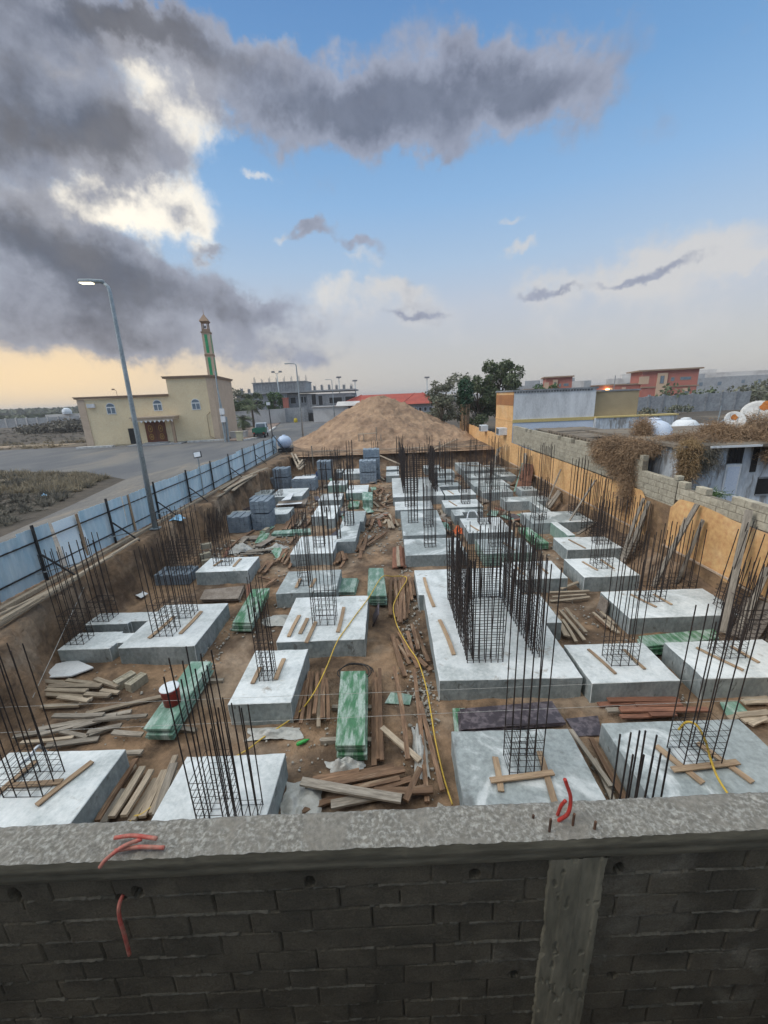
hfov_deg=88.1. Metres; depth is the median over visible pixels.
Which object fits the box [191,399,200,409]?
window
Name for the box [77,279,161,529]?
street lamp
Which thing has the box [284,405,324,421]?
gate wall
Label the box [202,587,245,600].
formwork sheet
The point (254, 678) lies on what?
short board
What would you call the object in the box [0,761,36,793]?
short board
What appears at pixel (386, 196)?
sky
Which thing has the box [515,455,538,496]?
concrete footing
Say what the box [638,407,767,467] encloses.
dry vine
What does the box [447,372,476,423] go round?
tree
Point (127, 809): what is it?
plank
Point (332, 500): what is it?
concrete footing
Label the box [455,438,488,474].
concrete footing
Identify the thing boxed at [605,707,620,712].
plank
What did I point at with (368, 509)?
formwork sheet
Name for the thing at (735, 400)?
panel wall
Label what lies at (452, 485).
concrete footing
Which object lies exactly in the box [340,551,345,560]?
plank
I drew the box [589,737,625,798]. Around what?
plank
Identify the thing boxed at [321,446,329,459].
rebar cage
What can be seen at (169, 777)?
plank
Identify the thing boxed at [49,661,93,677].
white board
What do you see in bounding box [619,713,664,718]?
plank
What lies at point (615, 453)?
dry vine
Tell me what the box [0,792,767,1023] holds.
block wall
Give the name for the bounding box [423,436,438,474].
concrete footing
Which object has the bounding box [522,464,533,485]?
form sheet
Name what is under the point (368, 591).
formwork sheet
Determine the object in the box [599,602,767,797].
concrete footing
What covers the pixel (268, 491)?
concrete footing
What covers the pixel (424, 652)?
plank
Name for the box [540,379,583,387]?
distant house
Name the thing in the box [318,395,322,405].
window
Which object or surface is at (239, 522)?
block pack
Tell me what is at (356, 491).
concrete footing
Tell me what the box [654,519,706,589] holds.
rebar cage
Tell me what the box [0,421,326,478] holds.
lot asphalt
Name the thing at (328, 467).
block pack
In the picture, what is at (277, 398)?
tree
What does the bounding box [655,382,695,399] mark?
bush
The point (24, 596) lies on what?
kerb beam
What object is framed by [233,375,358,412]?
unfinished building
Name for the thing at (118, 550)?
plank
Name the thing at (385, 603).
formwork sheet
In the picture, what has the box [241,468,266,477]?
plank
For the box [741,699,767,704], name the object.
plank
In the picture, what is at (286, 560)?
plank
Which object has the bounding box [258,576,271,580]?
plank
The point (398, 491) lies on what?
raft slab
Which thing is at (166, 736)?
formwork sheet
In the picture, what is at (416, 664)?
plank
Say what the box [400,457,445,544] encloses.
concrete footing
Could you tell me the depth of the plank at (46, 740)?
7.39 m
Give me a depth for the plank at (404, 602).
11.66 m
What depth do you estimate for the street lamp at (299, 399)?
46.70 m
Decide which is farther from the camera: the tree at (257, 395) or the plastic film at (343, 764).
the tree at (257, 395)
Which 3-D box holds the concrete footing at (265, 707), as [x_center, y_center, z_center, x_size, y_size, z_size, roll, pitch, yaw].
[-2.391,2.870,8.199,1.233,2.435,1.694,-2,16,1]
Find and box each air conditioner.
[479,425,487,431]
[496,427,506,434]
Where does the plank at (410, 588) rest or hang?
on the plank at (407, 604)
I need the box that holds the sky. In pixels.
[0,0,767,409]
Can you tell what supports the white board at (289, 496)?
on the concrete footing at (280, 494)
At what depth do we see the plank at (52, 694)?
8.55 m
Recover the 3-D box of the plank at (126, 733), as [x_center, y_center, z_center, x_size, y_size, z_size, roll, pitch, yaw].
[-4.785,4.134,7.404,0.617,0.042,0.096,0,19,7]
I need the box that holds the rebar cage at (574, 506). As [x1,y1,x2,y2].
[568,455,588,515]
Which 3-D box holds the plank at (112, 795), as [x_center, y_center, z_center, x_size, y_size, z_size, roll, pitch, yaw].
[-4.283,4.442,6.394,0.089,0.056,1.061,-8,16,-2]
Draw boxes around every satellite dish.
[724,411,745,427]
[740,401,767,424]
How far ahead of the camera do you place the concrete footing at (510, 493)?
23.02 m
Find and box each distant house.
[517,380,541,389]
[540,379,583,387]
[572,378,590,386]
[606,374,630,384]
[696,374,734,393]
[699,369,767,377]
[724,374,767,391]
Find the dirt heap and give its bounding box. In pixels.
[291,395,491,456]
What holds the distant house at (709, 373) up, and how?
on the ground at (36, 631)
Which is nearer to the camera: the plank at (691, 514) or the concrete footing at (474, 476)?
the plank at (691, 514)
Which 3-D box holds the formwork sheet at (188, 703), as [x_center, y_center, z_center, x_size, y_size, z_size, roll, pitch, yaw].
[-4.103,3.720,8.136,0.540,0.045,1.932,-2,16,1]
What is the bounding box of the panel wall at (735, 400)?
[637,391,751,412]
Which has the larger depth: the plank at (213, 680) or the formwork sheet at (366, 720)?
the plank at (213, 680)
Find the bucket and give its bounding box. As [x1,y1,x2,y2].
[159,681,180,707]
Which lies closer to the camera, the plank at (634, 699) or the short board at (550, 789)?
the short board at (550, 789)
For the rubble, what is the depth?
9.84 m
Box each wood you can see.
[0,399,235,415]
[0,411,78,418]
[426,393,456,401]
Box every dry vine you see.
[582,430,672,522]
[625,406,658,436]
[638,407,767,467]
[669,435,708,488]
[672,433,729,480]
[687,414,741,436]
[694,486,733,499]
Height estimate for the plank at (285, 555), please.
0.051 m
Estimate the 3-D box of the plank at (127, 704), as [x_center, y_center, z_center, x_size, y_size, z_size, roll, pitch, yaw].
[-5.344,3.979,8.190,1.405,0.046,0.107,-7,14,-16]
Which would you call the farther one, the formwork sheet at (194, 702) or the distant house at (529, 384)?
the distant house at (529, 384)
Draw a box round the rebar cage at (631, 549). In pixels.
[617,495,651,559]
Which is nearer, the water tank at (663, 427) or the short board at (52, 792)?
the short board at (52, 792)
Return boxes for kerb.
[243,426,275,440]
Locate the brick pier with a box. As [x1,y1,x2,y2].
[282,398,288,407]
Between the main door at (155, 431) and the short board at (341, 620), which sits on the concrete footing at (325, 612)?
the short board at (341, 620)
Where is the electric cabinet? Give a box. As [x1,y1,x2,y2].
[235,431,243,440]
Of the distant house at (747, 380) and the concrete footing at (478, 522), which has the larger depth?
the distant house at (747, 380)
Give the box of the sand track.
[0,443,75,447]
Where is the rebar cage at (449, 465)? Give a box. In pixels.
[446,438,456,466]
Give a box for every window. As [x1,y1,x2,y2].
[106,403,116,413]
[153,400,162,410]
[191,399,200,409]
[290,397,296,403]
[311,394,316,404]
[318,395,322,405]
[329,397,342,403]
[345,396,355,400]
[659,375,664,383]
[680,376,691,379]
[726,447,744,463]
[754,477,767,495]
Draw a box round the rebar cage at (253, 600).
[244,573,266,632]
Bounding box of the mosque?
[72,313,237,448]
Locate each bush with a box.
[12,418,81,434]
[48,421,83,432]
[636,407,657,414]
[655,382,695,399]
[662,404,693,412]
[682,387,714,394]
[722,380,767,402]
[752,379,767,398]
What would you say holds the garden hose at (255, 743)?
on the ground at (36, 631)
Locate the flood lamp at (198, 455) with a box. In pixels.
[193,451,203,495]
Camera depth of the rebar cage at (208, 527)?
17.85 m
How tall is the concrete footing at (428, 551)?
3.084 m
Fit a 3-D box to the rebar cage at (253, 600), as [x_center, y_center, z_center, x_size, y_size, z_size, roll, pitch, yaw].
[-3.481,2.461,10.745,0.359,1.556,0.544,-2,16,1]
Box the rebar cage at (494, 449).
[488,436,501,466]
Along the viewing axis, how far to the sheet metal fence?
13.40 m
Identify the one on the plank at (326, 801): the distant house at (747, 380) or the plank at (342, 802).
the plank at (342, 802)
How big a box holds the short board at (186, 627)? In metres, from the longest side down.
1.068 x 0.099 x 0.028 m
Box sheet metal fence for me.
[0,436,281,604]
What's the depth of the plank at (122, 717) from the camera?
7.75 m
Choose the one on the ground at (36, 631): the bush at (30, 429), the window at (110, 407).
the bush at (30, 429)
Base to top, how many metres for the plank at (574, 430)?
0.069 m
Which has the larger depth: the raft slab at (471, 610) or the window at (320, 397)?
the window at (320, 397)
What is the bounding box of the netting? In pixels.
[452,525,461,533]
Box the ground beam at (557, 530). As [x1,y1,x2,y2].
[550,522,574,537]
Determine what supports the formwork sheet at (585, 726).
on the ground at (36, 631)
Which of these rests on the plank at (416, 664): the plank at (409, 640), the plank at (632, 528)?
the plank at (409, 640)
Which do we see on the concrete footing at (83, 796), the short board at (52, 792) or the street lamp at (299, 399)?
the short board at (52, 792)
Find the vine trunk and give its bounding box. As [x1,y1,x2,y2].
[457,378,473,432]
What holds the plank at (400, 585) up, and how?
on the ground at (36, 631)
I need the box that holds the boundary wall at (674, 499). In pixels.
[460,421,767,603]
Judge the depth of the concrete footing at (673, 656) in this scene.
8.09 m
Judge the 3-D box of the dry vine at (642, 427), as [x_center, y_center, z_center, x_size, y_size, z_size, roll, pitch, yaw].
[10.603,-3.356,16.291,1.362,1.917,1.788,1,16,12]
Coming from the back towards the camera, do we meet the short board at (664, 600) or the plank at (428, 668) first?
the short board at (664, 600)
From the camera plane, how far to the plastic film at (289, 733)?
7.35 m
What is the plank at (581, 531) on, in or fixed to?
on the ground at (36, 631)
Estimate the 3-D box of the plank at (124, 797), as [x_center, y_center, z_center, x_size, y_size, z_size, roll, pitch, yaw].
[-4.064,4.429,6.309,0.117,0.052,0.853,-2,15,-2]
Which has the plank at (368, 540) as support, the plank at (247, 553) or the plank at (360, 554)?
the plank at (360, 554)
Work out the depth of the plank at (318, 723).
7.82 m
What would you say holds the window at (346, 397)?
in the unfinished building
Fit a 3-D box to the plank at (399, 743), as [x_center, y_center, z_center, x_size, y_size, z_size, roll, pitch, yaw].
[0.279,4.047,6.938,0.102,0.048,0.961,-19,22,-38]
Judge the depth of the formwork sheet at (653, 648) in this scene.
9.02 m
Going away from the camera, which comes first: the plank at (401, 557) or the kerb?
the plank at (401, 557)
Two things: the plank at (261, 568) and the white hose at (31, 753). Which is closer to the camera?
the white hose at (31, 753)
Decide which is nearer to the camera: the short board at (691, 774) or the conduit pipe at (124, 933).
the conduit pipe at (124, 933)
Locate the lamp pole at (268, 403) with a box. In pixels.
[266,402,286,452]
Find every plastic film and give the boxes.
[227,543,252,554]
[245,727,303,740]
[262,615,287,625]
[265,543,287,548]
[280,781,321,813]
[324,757,365,772]
[411,723,430,779]
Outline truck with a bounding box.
[252,422,268,437]
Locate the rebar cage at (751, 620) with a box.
[727,562,767,641]
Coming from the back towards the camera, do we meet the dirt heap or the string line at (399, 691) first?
the dirt heap
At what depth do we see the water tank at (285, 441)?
36.38 m
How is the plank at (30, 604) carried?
on the plank at (23, 611)
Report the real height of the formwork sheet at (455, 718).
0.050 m
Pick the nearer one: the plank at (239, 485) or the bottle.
the bottle
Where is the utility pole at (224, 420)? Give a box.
[214,371,229,441]
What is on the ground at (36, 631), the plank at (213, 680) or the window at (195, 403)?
the plank at (213, 680)
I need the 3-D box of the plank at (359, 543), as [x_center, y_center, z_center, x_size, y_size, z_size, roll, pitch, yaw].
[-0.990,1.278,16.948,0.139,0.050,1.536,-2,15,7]
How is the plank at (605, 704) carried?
on the ground at (36, 631)
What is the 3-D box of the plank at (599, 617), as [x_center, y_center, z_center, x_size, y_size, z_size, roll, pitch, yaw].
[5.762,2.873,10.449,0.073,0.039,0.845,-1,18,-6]
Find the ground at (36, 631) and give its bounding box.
[0,391,767,822]
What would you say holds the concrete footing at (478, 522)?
on the ground at (36, 631)
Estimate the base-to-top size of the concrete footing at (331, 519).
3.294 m
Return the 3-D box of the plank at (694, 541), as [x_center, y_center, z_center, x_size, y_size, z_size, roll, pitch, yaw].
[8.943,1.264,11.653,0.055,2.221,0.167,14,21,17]
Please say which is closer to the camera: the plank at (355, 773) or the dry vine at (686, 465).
the plank at (355, 773)
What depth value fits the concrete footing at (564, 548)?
14.46 m
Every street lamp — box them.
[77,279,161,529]
[284,363,303,436]
[325,379,334,416]
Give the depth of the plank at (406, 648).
9.62 m
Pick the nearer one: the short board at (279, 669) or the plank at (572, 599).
the short board at (279, 669)
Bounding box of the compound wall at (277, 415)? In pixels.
[235,409,285,426]
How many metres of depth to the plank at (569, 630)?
10.09 m
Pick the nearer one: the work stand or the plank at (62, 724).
the plank at (62, 724)
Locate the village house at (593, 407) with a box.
[495,387,678,461]
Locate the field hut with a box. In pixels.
[45,408,79,416]
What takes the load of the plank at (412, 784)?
on the plank
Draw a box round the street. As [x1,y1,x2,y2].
[0,441,293,565]
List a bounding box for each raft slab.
[392,442,443,505]
[414,510,582,700]
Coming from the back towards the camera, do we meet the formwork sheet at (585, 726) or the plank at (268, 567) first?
the plank at (268, 567)
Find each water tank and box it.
[277,435,293,452]
[633,418,672,434]
[672,417,698,425]
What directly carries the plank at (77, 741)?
on the ground at (36, 631)
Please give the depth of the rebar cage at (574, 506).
17.87 m
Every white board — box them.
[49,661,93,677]
[136,591,147,597]
[277,502,301,504]
[281,493,293,500]
[293,476,315,478]
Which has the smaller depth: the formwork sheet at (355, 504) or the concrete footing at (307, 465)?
the formwork sheet at (355, 504)
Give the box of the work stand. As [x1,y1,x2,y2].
[358,427,384,440]
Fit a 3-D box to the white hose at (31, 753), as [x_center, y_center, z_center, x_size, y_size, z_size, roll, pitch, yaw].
[-5.954,4.205,6.800,0.140,0.455,0.655,-6,17,-13]
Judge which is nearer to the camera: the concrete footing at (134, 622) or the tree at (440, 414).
the concrete footing at (134, 622)
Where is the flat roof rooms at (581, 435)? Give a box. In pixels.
[532,427,659,487]
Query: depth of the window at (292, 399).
105.26 m
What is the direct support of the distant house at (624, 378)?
on the ground at (36, 631)
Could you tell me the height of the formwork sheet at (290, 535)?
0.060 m
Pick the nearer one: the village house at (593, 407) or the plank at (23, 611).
the plank at (23, 611)
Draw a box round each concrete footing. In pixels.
[0,643,129,827]
[37,545,133,662]
[68,532,156,632]
[118,533,229,664]
[151,646,287,820]
[195,511,260,584]
[228,597,309,724]
[255,471,273,495]
[270,470,309,504]
[274,507,294,523]
[276,502,368,657]
[276,507,341,607]
[290,484,336,566]
[302,452,315,475]
[312,460,340,528]
[318,451,342,507]
[328,449,347,492]
[332,459,365,552]
[334,445,343,478]
[343,440,359,479]
[346,452,368,499]
[386,435,402,471]
[386,436,401,482]
[395,449,431,518]
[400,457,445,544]
[404,484,466,567]
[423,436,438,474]
[438,441,454,478]
[438,448,453,482]
[438,451,460,490]
[442,457,475,499]
[442,462,482,516]
[451,509,482,524]
[451,563,605,805]
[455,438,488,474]
[460,458,512,543]
[464,445,496,483]
[468,449,509,493]
[475,483,536,566]
[477,455,512,500]
[485,441,505,471]
[494,446,515,482]
[500,442,554,511]
[502,511,567,592]
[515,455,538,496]
[520,476,592,533]
[553,502,622,559]
[563,490,639,591]
[564,552,679,702]
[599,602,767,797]
[600,530,736,633]
[661,566,767,699]
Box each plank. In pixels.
[0,555,113,620]
[0,576,76,622]
[0,580,68,615]
[0,591,55,625]
[12,729,45,738]
[19,735,74,744]
[35,709,131,730]
[39,702,80,708]
[40,713,116,736]
[44,538,138,596]
[44,679,71,684]
[44,687,88,692]
[45,683,102,688]
[45,692,82,697]
[45,736,99,748]
[51,712,105,718]
[56,694,90,702]
[57,572,86,591]
[58,730,88,737]
[65,678,96,682]
[72,721,101,730]
[83,692,111,697]
[86,695,161,712]
[86,723,122,734]
[89,730,110,736]
[92,713,147,721]
[93,677,120,688]
[94,758,138,821]
[99,688,120,694]
[100,788,125,822]
[108,766,145,818]
[111,729,143,737]
[120,769,153,816]
[126,749,143,755]
[127,778,156,820]
[138,769,166,818]
[148,754,178,814]
[151,762,177,816]
[178,726,197,733]
[207,678,223,683]
[219,477,240,489]
[226,476,252,488]
[231,474,257,490]
[237,530,254,538]
[239,552,256,554]
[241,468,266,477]
[246,548,272,552]
[246,584,249,596]
[257,562,267,572]
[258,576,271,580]
[260,578,276,588]
[263,561,273,572]
[277,548,287,560]
[281,551,288,562]
[283,549,292,564]
[284,515,292,529]
[291,509,299,526]
[293,680,305,719]
[299,671,309,724]
[299,777,401,803]
[302,794,348,813]
[305,763,393,788]
[306,671,313,720]
[312,672,318,715]
[313,768,358,779]
[316,683,320,727]
[320,668,325,719]
[320,737,370,744]
[325,678,329,721]
[325,766,395,780]
[328,766,404,784]
[331,796,377,809]
[332,704,371,710]
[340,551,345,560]
[353,775,399,787]
[355,535,375,551]
[356,538,363,548]
[358,546,361,558]
[361,532,367,551]
[363,448,399,464]
[366,532,387,545]
[371,672,376,766]
[371,776,410,788]
[374,677,379,760]
[374,785,432,795]
[378,668,383,761]
[380,725,421,762]
[388,577,392,615]
[390,633,407,676]
[392,547,394,568]
[392,666,409,760]
[393,577,397,617]
[394,547,397,567]
[395,638,410,664]
[396,546,400,566]
[397,579,405,621]
[397,632,419,668]
[398,577,402,622]
[399,546,403,566]
[401,577,405,619]
[402,547,406,568]
[402,639,409,657]
[403,766,422,802]
[405,577,409,613]
[406,586,409,618]
[406,631,414,658]
[407,576,412,600]
[408,653,427,667]
[410,624,419,649]
[411,578,415,595]
[412,669,429,802]
[415,628,430,662]
[418,701,444,791]
[419,657,432,671]
[546,469,561,505]
[546,490,559,507]
[548,492,560,508]
[550,590,589,593]
[550,596,590,601]
[552,593,586,597]
[557,429,593,431]
[558,615,567,636]
[559,610,585,640]
[560,581,578,589]
[561,619,577,641]
[564,607,587,632]
[569,480,595,520]
[569,729,612,787]
[576,522,596,534]
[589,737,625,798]
[592,612,613,630]
[594,616,609,628]
[594,758,614,798]
[597,696,673,706]
[599,611,616,624]
[604,619,619,633]
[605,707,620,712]
[606,696,680,702]
[618,707,708,712]
[619,704,683,706]
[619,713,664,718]
[620,498,644,561]
[624,501,650,561]
[632,512,647,553]
[634,701,682,706]
[648,712,677,716]
[651,503,699,586]
[658,517,685,585]
[675,519,704,585]
[720,509,753,632]
[726,709,767,719]
[734,567,767,631]
[734,710,767,717]
[740,717,767,723]
[741,695,767,699]
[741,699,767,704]
[748,716,767,726]
[761,629,767,640]
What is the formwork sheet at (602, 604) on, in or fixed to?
on the ground at (36, 631)
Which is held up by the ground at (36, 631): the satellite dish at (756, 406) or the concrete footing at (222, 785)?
the concrete footing at (222, 785)
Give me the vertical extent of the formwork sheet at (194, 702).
0.045 m
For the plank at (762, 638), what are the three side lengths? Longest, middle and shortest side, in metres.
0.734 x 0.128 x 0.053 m
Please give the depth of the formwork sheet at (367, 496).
22.82 m
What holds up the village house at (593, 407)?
on the ground at (36, 631)
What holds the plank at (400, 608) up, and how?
on the plank at (400, 585)
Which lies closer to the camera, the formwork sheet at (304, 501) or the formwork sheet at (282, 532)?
the formwork sheet at (282, 532)
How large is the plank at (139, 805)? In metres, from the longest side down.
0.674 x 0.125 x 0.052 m
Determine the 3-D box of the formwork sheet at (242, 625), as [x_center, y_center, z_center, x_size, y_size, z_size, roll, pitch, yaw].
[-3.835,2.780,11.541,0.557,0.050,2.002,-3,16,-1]
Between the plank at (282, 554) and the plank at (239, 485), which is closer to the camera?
the plank at (282, 554)
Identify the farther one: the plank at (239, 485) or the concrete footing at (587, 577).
the plank at (239, 485)
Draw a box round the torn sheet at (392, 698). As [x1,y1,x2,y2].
[385,692,411,704]
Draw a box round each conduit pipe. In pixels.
[98,838,141,868]
[113,833,157,840]
[114,845,164,852]
[117,894,131,956]
[556,799,566,815]
[557,778,572,821]
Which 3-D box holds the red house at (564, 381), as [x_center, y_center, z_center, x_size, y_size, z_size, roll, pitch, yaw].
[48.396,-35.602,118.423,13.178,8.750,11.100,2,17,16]
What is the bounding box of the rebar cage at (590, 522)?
[581,472,612,536]
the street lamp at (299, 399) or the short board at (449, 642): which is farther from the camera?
the street lamp at (299, 399)
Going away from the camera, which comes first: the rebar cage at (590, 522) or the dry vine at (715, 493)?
the dry vine at (715, 493)
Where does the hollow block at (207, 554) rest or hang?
on the ground at (36, 631)
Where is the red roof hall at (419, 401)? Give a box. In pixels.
[335,392,431,412]
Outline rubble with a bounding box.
[28,475,699,806]
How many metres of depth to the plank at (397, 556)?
14.89 m
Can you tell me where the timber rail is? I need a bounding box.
[325,445,487,450]
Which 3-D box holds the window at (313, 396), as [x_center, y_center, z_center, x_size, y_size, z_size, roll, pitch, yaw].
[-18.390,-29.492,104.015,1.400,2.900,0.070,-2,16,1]
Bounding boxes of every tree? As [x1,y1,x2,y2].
[232,387,249,408]
[234,400,247,411]
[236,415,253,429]
[239,398,261,426]
[245,392,264,409]
[264,391,283,409]
[424,376,457,421]
[425,396,453,420]
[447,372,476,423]
[455,373,498,426]
[474,358,525,417]
[512,380,522,389]
[532,383,558,388]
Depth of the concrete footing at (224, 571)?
13.79 m
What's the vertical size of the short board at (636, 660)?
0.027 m
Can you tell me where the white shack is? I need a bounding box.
[585,425,767,503]
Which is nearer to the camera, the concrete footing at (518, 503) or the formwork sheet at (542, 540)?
the formwork sheet at (542, 540)
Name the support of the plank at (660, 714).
on the plank at (636, 716)
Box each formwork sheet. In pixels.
[143,661,210,730]
[145,669,211,737]
[146,663,212,731]
[146,667,211,735]
[148,670,213,739]
[200,586,243,599]
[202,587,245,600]
[232,590,269,626]
[232,595,268,631]
[232,600,265,628]
[233,588,269,623]
[243,535,270,539]
[255,533,269,542]
[255,536,276,546]
[271,528,310,534]
[271,547,286,557]
[272,533,310,536]
[277,500,307,506]
[278,498,307,505]
[335,671,365,746]
[336,673,366,749]
[336,675,367,750]
[337,751,365,757]
[338,689,367,755]
[339,578,357,592]
[339,580,358,594]
[340,756,366,759]
[348,501,359,507]
[362,492,372,500]
[362,507,373,512]
[367,569,384,598]
[369,568,386,596]
[369,599,384,602]
[370,597,386,600]
[370,601,386,604]
[372,603,378,626]
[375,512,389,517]
[452,708,461,730]
[458,711,563,731]
[460,701,565,729]
[460,721,565,729]
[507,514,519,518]
[518,527,548,543]
[566,715,600,736]
[596,595,609,617]
[637,639,717,650]
[638,629,718,647]
[720,701,746,714]
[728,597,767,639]
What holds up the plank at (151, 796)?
on the plank at (139, 805)
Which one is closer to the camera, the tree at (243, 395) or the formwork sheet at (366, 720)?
the formwork sheet at (366, 720)
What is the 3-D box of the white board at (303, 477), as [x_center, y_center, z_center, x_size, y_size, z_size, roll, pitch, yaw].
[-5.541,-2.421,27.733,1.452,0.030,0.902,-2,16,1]
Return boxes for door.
[128,428,135,443]
[144,421,167,441]
[720,464,741,500]
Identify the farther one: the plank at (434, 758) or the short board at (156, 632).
the short board at (156, 632)
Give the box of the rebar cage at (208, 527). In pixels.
[203,506,220,540]
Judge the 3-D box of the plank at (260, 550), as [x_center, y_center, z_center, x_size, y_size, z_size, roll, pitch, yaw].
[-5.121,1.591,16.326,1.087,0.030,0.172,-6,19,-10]
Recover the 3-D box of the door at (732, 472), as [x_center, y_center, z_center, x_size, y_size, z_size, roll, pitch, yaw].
[11.911,-0.975,13.649,0.520,1.340,0.042,-2,16,1]
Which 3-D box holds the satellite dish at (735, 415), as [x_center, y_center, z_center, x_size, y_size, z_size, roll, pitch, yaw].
[12.805,-2.947,14.564,0.661,1.446,0.378,-2,16,1]
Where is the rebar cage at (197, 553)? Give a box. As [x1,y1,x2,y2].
[155,504,203,570]
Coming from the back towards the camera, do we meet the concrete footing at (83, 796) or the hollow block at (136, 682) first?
the hollow block at (136, 682)
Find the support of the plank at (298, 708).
on the ground at (36, 631)
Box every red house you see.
[522,375,574,389]
[590,367,703,396]
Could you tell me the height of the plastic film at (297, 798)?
0.156 m
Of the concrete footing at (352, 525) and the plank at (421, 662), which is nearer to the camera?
the plank at (421, 662)
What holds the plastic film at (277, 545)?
on the ground at (36, 631)
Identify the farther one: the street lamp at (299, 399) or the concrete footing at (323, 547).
the street lamp at (299, 399)
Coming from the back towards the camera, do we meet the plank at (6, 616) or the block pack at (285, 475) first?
the block pack at (285, 475)
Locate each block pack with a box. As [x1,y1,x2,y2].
[154,565,198,585]
[227,511,252,532]
[249,495,275,509]
[249,496,275,529]
[272,466,291,488]
[291,476,318,490]
[317,460,333,479]
[359,459,376,483]
[363,448,379,479]
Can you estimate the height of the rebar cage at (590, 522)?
2.494 m
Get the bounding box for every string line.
[0,699,760,732]
[18,677,763,706]
[32,587,83,697]
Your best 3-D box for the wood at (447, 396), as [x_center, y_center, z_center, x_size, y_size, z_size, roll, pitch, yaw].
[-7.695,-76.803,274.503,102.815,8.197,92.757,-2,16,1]
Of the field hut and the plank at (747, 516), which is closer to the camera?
the plank at (747, 516)
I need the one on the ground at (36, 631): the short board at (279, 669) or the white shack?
the white shack
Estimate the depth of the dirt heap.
40.03 m
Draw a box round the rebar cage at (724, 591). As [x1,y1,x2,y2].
[713,521,767,624]
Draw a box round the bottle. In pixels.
[296,739,309,745]
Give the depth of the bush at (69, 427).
83.51 m
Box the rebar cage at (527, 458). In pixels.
[517,445,530,480]
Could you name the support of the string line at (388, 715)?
on the ground at (36, 631)
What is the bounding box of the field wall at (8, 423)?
[0,415,80,427]
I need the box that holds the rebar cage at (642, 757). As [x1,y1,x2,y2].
[611,730,670,798]
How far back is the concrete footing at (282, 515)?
20.36 m
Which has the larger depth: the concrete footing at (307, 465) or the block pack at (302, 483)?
the concrete footing at (307, 465)
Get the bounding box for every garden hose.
[130,575,452,820]
[678,721,728,792]
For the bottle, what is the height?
0.070 m
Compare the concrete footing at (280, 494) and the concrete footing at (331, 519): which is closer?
the concrete footing at (331, 519)
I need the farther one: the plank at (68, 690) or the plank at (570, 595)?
the plank at (570, 595)
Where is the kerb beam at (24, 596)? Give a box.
[0,479,234,611]
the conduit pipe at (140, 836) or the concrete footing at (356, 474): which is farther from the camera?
the concrete footing at (356, 474)
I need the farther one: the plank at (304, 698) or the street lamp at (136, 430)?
the street lamp at (136, 430)
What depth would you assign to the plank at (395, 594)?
12.22 m
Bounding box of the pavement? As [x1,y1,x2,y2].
[229,422,280,440]
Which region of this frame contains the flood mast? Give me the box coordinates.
[271,371,281,407]
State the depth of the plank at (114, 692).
8.56 m
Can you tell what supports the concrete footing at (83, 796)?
on the ground at (36, 631)
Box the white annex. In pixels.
[312,401,359,421]
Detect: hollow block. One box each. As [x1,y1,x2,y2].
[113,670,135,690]
[124,672,148,692]
[199,551,211,559]
[200,542,211,549]
[201,558,210,565]
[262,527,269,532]
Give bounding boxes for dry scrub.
[0,429,99,526]
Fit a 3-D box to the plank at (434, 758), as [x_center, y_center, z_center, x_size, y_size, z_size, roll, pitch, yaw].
[0.813,4.048,7.024,0.082,0.048,1.903,-8,16,-3]
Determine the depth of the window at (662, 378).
101.90 m
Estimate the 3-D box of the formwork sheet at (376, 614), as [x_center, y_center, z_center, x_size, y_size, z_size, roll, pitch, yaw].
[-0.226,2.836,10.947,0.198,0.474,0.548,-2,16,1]
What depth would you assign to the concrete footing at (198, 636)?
9.93 m
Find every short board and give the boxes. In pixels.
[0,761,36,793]
[9,778,63,787]
[35,760,93,806]
[147,617,174,637]
[179,611,202,633]
[250,667,261,683]
[274,658,285,679]
[287,615,300,636]
[298,618,308,633]
[304,621,317,642]
[336,607,344,632]
[423,577,435,606]
[438,619,455,654]
[489,769,554,783]
[492,756,503,791]
[536,751,557,801]
[587,648,616,673]
[623,649,645,669]
[631,594,656,607]
[653,594,672,604]
[655,744,704,784]
[670,759,740,772]
[696,647,743,670]
[697,742,754,783]
[730,645,759,662]
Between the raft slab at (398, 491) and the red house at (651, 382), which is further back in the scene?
the red house at (651, 382)
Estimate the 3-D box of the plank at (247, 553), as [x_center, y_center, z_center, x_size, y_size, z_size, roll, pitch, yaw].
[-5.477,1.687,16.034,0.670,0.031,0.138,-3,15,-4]
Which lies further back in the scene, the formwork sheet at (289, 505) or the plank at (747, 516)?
the formwork sheet at (289, 505)
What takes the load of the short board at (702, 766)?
on the concrete footing at (742, 744)
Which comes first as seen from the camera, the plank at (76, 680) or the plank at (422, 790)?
the plank at (422, 790)
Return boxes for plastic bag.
[169,514,183,520]
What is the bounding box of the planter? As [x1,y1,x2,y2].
[229,431,247,438]
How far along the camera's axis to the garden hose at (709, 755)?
5.83 m
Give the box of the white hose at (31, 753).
[17,744,46,764]
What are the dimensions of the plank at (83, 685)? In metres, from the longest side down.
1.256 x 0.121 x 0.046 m
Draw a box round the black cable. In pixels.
[337,663,373,676]
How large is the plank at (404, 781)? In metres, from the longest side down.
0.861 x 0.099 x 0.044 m
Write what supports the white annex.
on the ground at (36, 631)
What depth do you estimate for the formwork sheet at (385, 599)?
11.69 m

